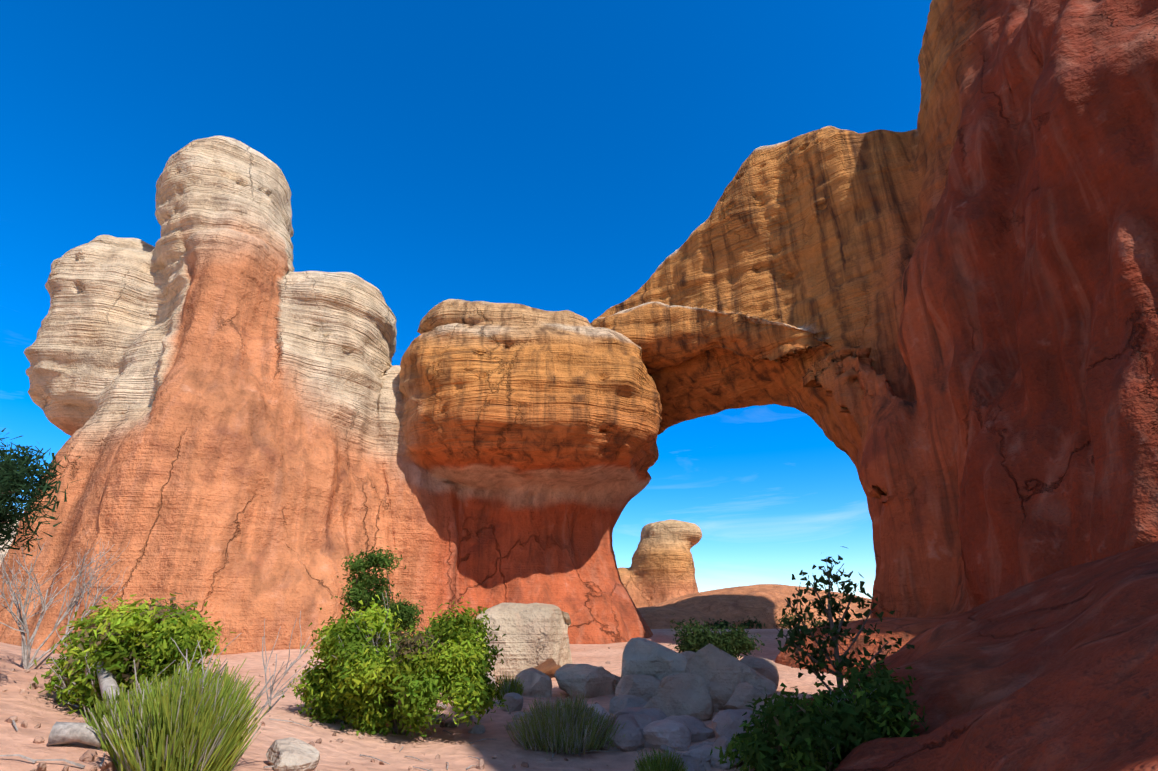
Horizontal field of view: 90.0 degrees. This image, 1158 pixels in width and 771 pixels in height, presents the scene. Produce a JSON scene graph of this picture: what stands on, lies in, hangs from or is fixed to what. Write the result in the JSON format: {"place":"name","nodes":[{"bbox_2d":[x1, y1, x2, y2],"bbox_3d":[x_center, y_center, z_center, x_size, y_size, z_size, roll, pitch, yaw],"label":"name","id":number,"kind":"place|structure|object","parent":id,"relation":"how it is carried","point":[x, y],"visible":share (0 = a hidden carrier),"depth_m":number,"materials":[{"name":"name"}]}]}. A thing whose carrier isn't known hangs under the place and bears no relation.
{"place":"outdoors","nodes":[
{"label":"outdoors","id":0,"kind":"place"},
{"bbox_2d":[0,647,818,770],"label":"pebble ground","id":1,"kind":"structure","parent":0,"point":[89,755],"depth_m":5.11,"materials":[{"name":"stone"}]},
{"bbox_2d":[0,628,847,770],"bbox_3d":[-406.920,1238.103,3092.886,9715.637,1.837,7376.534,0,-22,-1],"label":"ground","id":2,"kind":"structure","parent":0,"point":[455,749],"depth_m":6.57,"materials":[{"name":"beige sand"}]},
{"bbox_2d":[0,520,18,565],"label":"rock","id":3,"kind":"object","parent":2,"relation":"on","point":[3,552],"visible":0.02,"depth_m":76.23,"materials":[{"name":"stone"}]},
{"bbox_2d":[0,428,81,555],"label":"foliage","id":4,"kind":"object","parent":2,"relation":"on","point":[14,474],"visible":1,"depth_m":4.77,"materials":[{"name":"green plant"}]},
{"bbox_2d":[0,537,128,668],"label":"dead shrub","id":5,"kind":"object","parent":2,"relation":"on","point":[22,622],"visible":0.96,"depth_m":6.05,"materials":[{"name":"grey plant"}]},
{"bbox_2d":[47,647,129,769],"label":"dead log","id":6,"kind":"object","parent":2,"relation":"on","point":[61,733],"visible":0.44,"depth_m":3.99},
{"bbox_2d":[79,674,171,752],"bbox_3d":[-3.206,2.373,4.208,0.743,0.491,0.610,0,-22,-1],"label":"grass bush","id":7,"kind":"object","parent":2,"relation":"on","point":[107,705],"visible":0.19,"depth_m":4.07,"materials":[{"name":"green plant"}]},
{"bbox_2d":[29,592,235,716],"bbox_3d":[-4.033,2.518,5.270,2.305,1.214,1.378,-10,-24,23],"label":"juniper bush","id":8,"kind":"object","parent":2,"relation":"on","point":[141,635],"visible":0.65,"depth_m":4.88,"materials":[{"name":"green plant"}]},
{"bbox_2d":[91,657,270,770],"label":"grass bush","id":9,"kind":"object","parent":2,"relation":"on","point":[166,728],"visible":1,"depth_m":3.71,"materials":[{"name":"green plant"}]},
{"bbox_2d":[133,611,323,755],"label":"dead bush twigs","id":10,"kind":"object","parent":2,"relation":"on","point":[268,702],"visible":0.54,"depth_m":4.28,"materials":[{"name":"grey plant"}]},
{"bbox_2d":[266,737,319,770],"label":"boulder","id":11,"kind":"object","parent":2,"relation":"on","point":[290,754],"visible":0.96,"depth_m":4.55,"materials":[{"name":"stone"}]},
{"bbox_2d":[0,718,608,770],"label":"pebbles","id":12,"kind":"object","parent":2,"relation":"on","point":[34,761],"depth_m":4.38,"materials":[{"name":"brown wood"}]},
{"bbox_2d":[0,136,661,654],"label":"rock formation","id":13,"kind":"object","parent":2,"relation":"on","point":[240,410],"visible":0.83,"depth_m":25.66,"materials":[{"name":"stone"}]},
{"bbox_2d":[334,712,361,724],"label":"rock","id":14,"kind":"object","parent":2,"relation":"on","point":[342,721],"depth_m":7.45,"materials":[{"name":"stone"}]},
{"bbox_2d":[331,537,423,635],"bbox_3d":[-3.593,4.138,10.263,1.764,2.808,1.476,0,-22,-1],"label":"shrub","id":15,"kind":"object","parent":2,"relation":"on","point":[406,613],"visible":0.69,"depth_m":10.20,"materials":[{"name":"green plant"}]},
{"bbox_2d":[282,593,508,737],"bbox_3d":[-2.407,3.744,7.743,3.020,1.863,2.335,0,-22,-1],"label":"juniper bush","id":16,"kind":"object","parent":2,"relation":"on","point":[376,679],"visible":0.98,"depth_m":7.28,"materials":[{"name":"green plant"}]},
{"bbox_2d":[435,703,446,709],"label":"boulder","id":17,"kind":"object","parent":2,"relation":"on","point":[439,705],"visible":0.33,"depth_m":9.18,"materials":[{"name":"stone"}]},
{"bbox_2d":[445,720,457,726],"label":"rock","id":18,"kind":"object","parent":2,"relation":"on","point":[449,723],"visible":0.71,"depth_m":7.96,"materials":[{"name":"stone"}]},
{"bbox_2d":[457,715,472,723],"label":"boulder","id":19,"kind":"object","parent":2,"relation":"on","point":[470,717],"visible":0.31,"depth_m":8.22,"materials":[{"name":"stone"}]},
{"bbox_2d":[468,724,484,733],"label":"rock","id":20,"kind":"object","parent":2,"relation":"on","point":[477,729],"visible":0.71,"depth_m":7.62,"materials":[{"name":"stone"}]},
{"bbox_2d":[494,671,524,699],"bbox_3d":[-1.245,5.230,10.094,0.598,0.491,0.569,0,-22,-1],"label":"grass bush","id":21,"kind":"object","parent":2,"relation":"on","point":[514,685],"visible":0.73,"depth_m":10.04,"materials":[{"name":"green plant"}]},
{"bbox_2d":[501,692,522,711],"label":"boulder","id":22,"kind":"object","parent":2,"relation":"on","point":[514,702],"visible":0.73,"depth_m":8.99,"materials":[{"name":"stone"}]},
{"bbox_2d":[514,711,529,719],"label":"rock","id":23,"kind":"object","parent":2,"relation":"on","point":[518,713],"visible":0.38,"depth_m":8.45,"materials":[{"name":"stone"}]},
{"bbox_2d":[474,603,571,684],"bbox_3d":[-1.419,6.421,14.118,2.534,2.106,2.387,0,-22,-1],"label":"boulder","id":24,"kind":"object","parent":2,"relation":"on","point":[536,637],"visible":0.6,"depth_m":13.28,"materials":[{"name":"stone"}]},
{"bbox_2d":[514,668,551,697],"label":"boulder","id":25,"kind":"object","parent":2,"relation":"on","point":[537,683],"visible":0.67,"depth_m":10.95,"materials":[{"name":"stone"}]},
{"bbox_2d":[504,689,625,754],"bbox_3d":[-0.217,4.102,7.125,1.268,0.625,1.307,14,-26,-31],"label":"grass bush","id":26,"kind":"object","parent":2,"relation":"on","point":[560,725],"visible":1,"depth_m":6.87,"materials":[{"name":"green plant"}]},
{"bbox_2d":[554,664,620,698],"bbox_3d":[0.101,6.046,11.698,1.085,0.782,1.419,-18,-28,37],"label":"boulder","id":27,"kind":"object","parent":2,"relation":"on","point":[580,679],"visible":0.71,"depth_m":11.31,"materials":[{"name":"stone"}]},
{"bbox_2d":[586,703,612,723],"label":"rock","id":28,"kind":"object","parent":2,"relation":"on","point":[598,707],"visible":0.21,"depth_m":8.38,"materials":[{"name":"stone"}]},
{"bbox_2d":[599,741,644,751],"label":"rocks","id":29,"kind":"object","parent":2,"relation":"on","point":[610,748],"visible":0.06,"depth_m":6.97,"materials":[{"name":"stone"}]},
{"bbox_2d":[605,724,644,751],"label":"boulder","id":30,"kind":"object","parent":2,"relation":"on","point":[633,739],"visible":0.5,"depth_m":6.96,"materials":[{"name":"stone"}]},
{"bbox_2d":[613,714,638,726],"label":"rock","id":31,"kind":"object","parent":2,"relation":"on","point":[627,719],"visible":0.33,"depth_m":7.47,"materials":[{"name":"stone"}]},
{"bbox_2d":[609,695,647,713],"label":"boulder","id":32,"kind":"object","parent":2,"relation":"on","point":[618,703],"visible":0.56,"depth_m":8.94,"materials":[{"name":"stone"}]},
{"bbox_2d":[615,674,660,701],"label":"boulder","id":33,"kind":"object","parent":2,"relation":"on","point":[644,687],"visible":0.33,"depth_m":9.46,"materials":[{"name":"stone"}]},
{"bbox_2d":[612,707,666,722],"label":"boulder","id":34,"kind":"object","parent":2,"relation":"on","point":[658,714],"visible":0.4,"depth_m":8.12,"materials":[{"name":"stone"}]},
{"bbox_2d":[628,713,656,727],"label":"boulder","id":35,"kind":"object","parent":2,"relation":"on","point":[643,720],"visible":0.25,"depth_m":7.58,"materials":[{"name":"stone"}]},
{"bbox_2d":[645,741,654,747],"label":"rock","id":36,"kind":"object","parent":2,"relation":"on","point":[648,745],"visible":0.04,"depth_m":7.03,"materials":[{"name":"stone"}]},
{"bbox_2d":[621,637,686,680],"bbox_3d":[1.384,5.030,9.980,1.322,1.262,0.498,-3,-22,7],"label":"boulder","id":37,"kind":"object","parent":2,"relation":"on","point":[644,656],"visible":0.4,"depth_m":9.91,"materials":[{"name":"stone"}]},
{"bbox_2d":[642,719,691,750],"bbox_3d":[1.068,4.332,7.112,0.637,0.387,0.528,0,-22,-1],"label":"boulder","id":38,"kind":"object","parent":2,"relation":"on","point":[657,734],"visible":0.67,"depth_m":6.97,"materials":[{"name":"stone"}]},
{"bbox_2d":[660,744,675,751],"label":"rock","id":39,"kind":"object","parent":2,"relation":"on","point":[663,747],"visible":0.38,"depth_m":6.85,"materials":[{"name":"stone"}]},
{"bbox_2d":[643,673,713,720],"bbox_3d":[1.454,4.799,8.715,1.132,0.846,0.547,-6,-23,16],"label":"boulder","id":40,"kind":"object","parent":2,"relation":"on","point":[680,694],"visible":0.75,"depth_m":8.62,"materials":[{"name":"stone"}]},
{"bbox_2d":[677,746,689,750],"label":"rock","id":41,"kind":"object","parent":2,"relation":"on","point":[681,748],"visible":0.25,"depth_m":6.86,"materials":[{"name":"stone"}]},
{"bbox_2d":[665,715,707,741],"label":"boulder","id":42,"kind":"object","parent":2,"relation":"on","point":[688,722],"visible":0.4,"depth_m":7.37,"materials":[{"name":"stone"}]},
{"bbox_2d":[665,751,710,770],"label":"boulder","id":43,"kind":"object","parent":2,"relation":"on","point":[694,763],"visible":0.56,"depth_m":6.19,"materials":[{"name":"stone"}]},
{"bbox_2d":[681,651,694,660],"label":"boulder","id":44,"kind":"object","parent":2,"relation":"on","point":[687,654],"visible":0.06,"depth_m":12.69,"materials":[{"name":"stone"}]},
{"bbox_2d":[685,745,714,761],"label":"rock","id":45,"kind":"object","parent":2,"relation":"on","point":[703,751],"visible":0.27,"depth_m":6.33,"materials":[{"name":"stone"}]},
{"bbox_2d":[688,742,712,750],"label":"rock","id":46,"kind":"object","parent":2,"relation":"on","point":[694,746],"visible":0.15,"depth_m":6.62,"materials":[{"name":"stone"}]},
{"bbox_2d":[693,722,714,737],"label":"rock","id":47,"kind":"object","parent":2,"relation":"on","point":[708,732],"visible":0.31,"depth_m":7.29,"materials":[{"name":"stone"}]},
{"bbox_2d":[695,618,730,628],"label":"scrub bush","id":48,"kind":"object","parent":2,"relation":"on","point":[720,625],"visible":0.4,"depth_m":40.14,"materials":[{"name":"green plant"}]},
{"bbox_2d":[668,613,764,660],"bbox_3d":[3.644,7.056,15.656,2.467,1.695,1.893,11,-24,-25],"label":"bush behind boulders","id":49,"kind":"object","parent":2,"relation":"on","point":[731,640],"visible":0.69,"depth_m":15.43,"materials":[{"name":"green plant"}]},
{"bbox_2d":[712,747,725,752],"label":"rock","id":50,"kind":"object","parent":2,"relation":"on","point":[716,750],"visible":0.08,"depth_m":6.33,"materials":[{"name":"stone"}]},
{"bbox_2d":[710,752,741,769],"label":"rock","id":51,"kind":"object","parent":2,"relation":"on","point":[714,762],"visible":0.54,"depth_m":6.20,"materials":[{"name":"stone"}]},
{"bbox_2d":[713,735,742,763],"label":"rock","id":52,"kind":"object","parent":2,"relation":"on","point":[723,741],"visible":0.15,"depth_m":6.46,"materials":[{"name":"stone"}]},
{"bbox_2d":[684,643,776,712],"bbox_3d":[2.406,4.806,9.332,1.478,1.189,0.612,0,-22,-1],"label":"boulder","id":53,"kind":"object","parent":2,"relation":"on","point":[722,673],"visible":0.44,"depth_m":9.24,"materials":[{"name":"stone"}]},
{"bbox_2d":[712,709,769,739],"bbox_3d":[1.925,4.154,6.877,0.698,0.524,0.533,0,-22,-1],"label":"boulder","id":54,"kind":"object","parent":2,"relation":"on","point":[733,719],"visible":0.38,"depth_m":6.78,"materials":[{"name":"stone"}]},
{"bbox_2d":[723,681,765,710],"bbox_3d":[2.528,4.729,8.564,0.872,0.613,0.579,-9,-23,21],"label":"boulder","id":55,"kind":"object","parent":2,"relation":"on","point":[743,694],"visible":0.44,"depth_m":8.43,"materials":[{"name":"stone"}]},
{"bbox_2d":[722,616,766,628],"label":"scrub bush","id":56,"kind":"object","parent":2,"relation":"on","point":[758,625],"visible":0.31,"depth_m":40.37,"materials":[{"name":"green plant"}]},
{"bbox_2d":[618,519,871,628],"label":"rock","id":57,"kind":"object","parent":2,"relation":"on","point":[657,578],"visible":0.17,"depth_m":47.26,"materials":[{"name":"stone"}]},
{"bbox_2d":[740,656,778,687],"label":"boulder","id":58,"kind":"object","parent":2,"relation":"on","point":[766,668],"visible":0.4,"depth_m":12.35,"materials":[{"name":"stone"}]},
{"bbox_2d":[756,700,777,710],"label":"rock","id":59,"kind":"object","parent":2,"relation":"on","point":[758,704],"visible":0.02,"depth_m":7.72,"materials":[{"name":"stone"}]},
{"bbox_2d":[775,609,817,628],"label":"scrub bush","id":60,"kind":"object","parent":2,"relation":"on","point":[784,624],"visible":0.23,"depth_m":40.53,"materials":[{"name":"green plant"}]},
{"bbox_2d":[808,619,827,625],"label":"scrub bush","id":61,"kind":"object","parent":2,"relation":"on","point":[817,624],"visible":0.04,"depth_m":40.16,"materials":[{"name":"green plant"}]},
{"bbox_2d":[710,657,928,770],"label":"bush","id":62,"kind":"object","parent":2,"relation":"on","point":[829,730],"visible":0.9,"depth_m":5.46,"materials":[{"name":"green plant"}]},
{"bbox_2d":[773,546,914,701],"bbox_3d":[3.096,3.090,6.791,1.744,2.346,0.991,0,-22,-1],"label":"shrub","id":63,"kind":"object","parent":2,"relation":"on","point":[833,606],"visible":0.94,"depth_m":6.82,"materials":[{"name":"green plant"}]},
{"bbox_2d":[590,0,1157,770],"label":"arch","id":64,"kind":"structure","parent":2,"relation":"on","point":[938,326],"depth_m":15.84,"materials":[{"name":"stone"}]},
{"bbox_2d":[0,0,931,598],"label":"sky","id":65,"kind":"structure","parent":0,"point":[548,155],"materials":[{"name":"blue"}]},
{"bbox_2d":[634,747,687,770],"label":"grass","id":66,"kind":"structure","parent":0,"point":[658,762],"depth_m":5.72,"materials":[{"name":"green plant"}]}
]}

